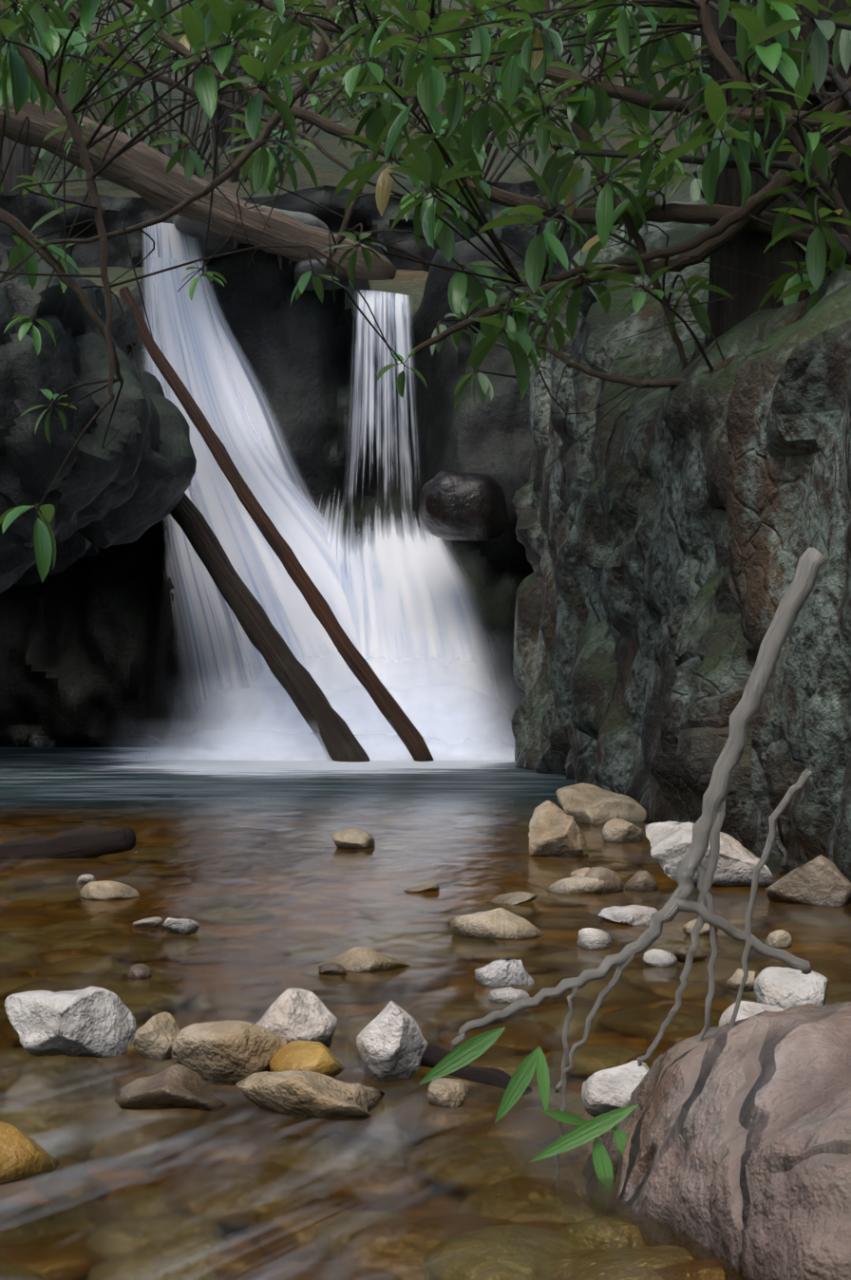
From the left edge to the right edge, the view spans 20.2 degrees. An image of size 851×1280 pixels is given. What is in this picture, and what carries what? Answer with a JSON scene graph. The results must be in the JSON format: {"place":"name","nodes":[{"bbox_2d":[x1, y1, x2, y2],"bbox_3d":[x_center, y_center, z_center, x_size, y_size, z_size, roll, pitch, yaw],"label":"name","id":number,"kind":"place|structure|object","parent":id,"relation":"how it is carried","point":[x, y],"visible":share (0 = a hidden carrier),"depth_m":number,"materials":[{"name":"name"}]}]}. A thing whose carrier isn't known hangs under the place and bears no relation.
{"place":"outdoors","nodes":[
{"label":"outdoors","id":0,"kind":"place"},
{"bbox_2d":[0,234,196,592],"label":"fall rocks","id":1,"kind":"object","parent":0,"point":[130,481],"visible":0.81,"depth_m":9.27,"materials":[{"name":"black stone"}]},
{"bbox_2d":[29,0,707,319],"bbox_3d":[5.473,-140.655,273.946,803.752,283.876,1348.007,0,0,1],"label":"ground","id":2,"kind":"structure","parent":0,"point":[328,171],"depth_m":23.24,"materials":[{"name":"green plant"}]},
{"bbox_2d":[0,180,659,750],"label":"rock wall","id":3,"kind":"structure","parent":2,"relation":"on","point":[89,646],"depth_m":11.88,"materials":[{"name":"black stone"}]},
{"bbox_2d":[172,204,349,290],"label":"lip slabs","id":4,"kind":"structure","parent":3,"relation":"on","point":[193,228],"depth_m":11.73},
{"bbox_2d":[0,95,396,280],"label":"fallen log","id":5,"kind":"object","parent":4,"relation":"on","point":[153,182],"visible":0.85,"depth_m":11.35,"materials":[{"name":"brown wood"}]},
{"bbox_2d":[140,222,509,752],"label":"waterfall","id":6,"kind":"structure","parent":3,"relation":"attached to","point":[393,579],"depth_m":11.31,"materials":[{"name":"liquid"}]},
{"bbox_2d":[417,470,508,541],"bbox_3d":[0.169,-0.600,10.760,0.405,0.313,0.502,0,0,1],"label":"wet boulder","id":7,"kind":"object","parent":3,"relation":"on","point":[453,505],"visible":1,"depth_m":10.55,"materials":[{"name":"black stone"}]},
{"bbox_2d":[510,198,850,880],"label":"cliff","id":8,"kind":"structure","parent":2,"relation":"on","point":[667,536],"depth_m":6.43,"materials":[{"name":"grey stone"}]},
{"bbox_2d":[0,0,850,582],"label":"rhododendron","id":9,"kind":"object","parent":8,"relation":"on","point":[427,82],"depth_m":6.47,"materials":[{"name":"green plant"}]},
{"bbox_2d":[700,0,850,346],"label":"tree trunk","id":10,"kind":"object","parent":2,"relation":"on","point":[743,250],"visible":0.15,"depth_m":7.09,"materials":[{"name":"plant"}]},
{"bbox_2d":[0,747,850,1279],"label":"stream water","id":11,"kind":"structure","parent":0,"point":[260,878],"depth_m":3.38,"materials":[{"name":"brown liquid"}]},
{"bbox_2d":[0,1040,344,1180],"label":"yellow stones","id":12,"kind":"object","parent":11,"relation":"on","point":[22,1154],"visible":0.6,"depth_m":2.28,"materials":[{"name":"yellow stone"}]},
{"bbox_2d":[0,827,531,1090],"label":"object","id":13,"kind":"object","parent":11,"relation":"on","point":[84,843],"visible":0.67,"depth_m":5.47,"materials":[{"name":"brown stone"}]},
{"bbox_2d":[169,492,370,762],"bbox_3d":[-0.880,-0.261,10.555,0.167,1.762,1.953,0,0,-42],"label":"leaning log","id":14,"kind":"object","parent":11,"relation":"in","point":[292,676],"visible":0.62,"depth_m":10.27,"materials":[{"name":"brown wood"}]},
{"bbox_2d":[118,286,432,761],"bbox_3d":[-0.740,-0.583,10.697,0.114,2.242,2.235,0,0,-42],"label":"leaning log","id":15,"kind":"object","parent":11,"relation":"on","point":[404,728],"visible":0.98,"depth_m":10.48,"materials":[{"name":"brown wood"}]},
{"bbox_2d":[101,627,524,760],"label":"waterfall mist","id":16,"kind":"structure","parent":11,"relation":"on","point":[374,733],"depth_m":10.31,"materials":[{"name":"white liquid"}]},
{"bbox_2d":[4,821,850,1116],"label":"stones","id":17,"kind":"object","parent":11,"relation":"on","point":[96,1021],"depth_m":2.90,"materials":[{"name":"grey stone"}]},
{"bbox_2d":[79,782,791,1118],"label":"river stones","id":18,"kind":"object","parent":11,"relation":"on","point":[241,1054],"visible":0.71,"depth_m":3.42,"materials":[{"name":"brown stone"}]},
{"bbox_2d":[418,547,826,1178],"bbox_3d":[0.185,0.218,2.240,0.382,0.610,0.030,0,0,1],"label":"dead branch","id":19,"kind":"object","parent":11,"relation":"on","point":[706,825],"depth_m":2.24,"materials":[{"name":"grey wood"}]},
{"bbox_2d":[598,1001,850,1279],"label":"boulder","id":20,"kind":"object","parent":11,"relation":"in","point":[737,1153],"visible":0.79,"depth_m":2.01,"materials":[{"name":"grey stone"}]},
{"bbox_2d":[0,0,850,409],"bbox_3d":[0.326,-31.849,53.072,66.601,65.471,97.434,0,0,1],"label":"leaves","id":21,"kind":"object","parent":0,"point":[550,163],"depth_m":15.53,"materials":[{"name":"green plant"}]}
]}

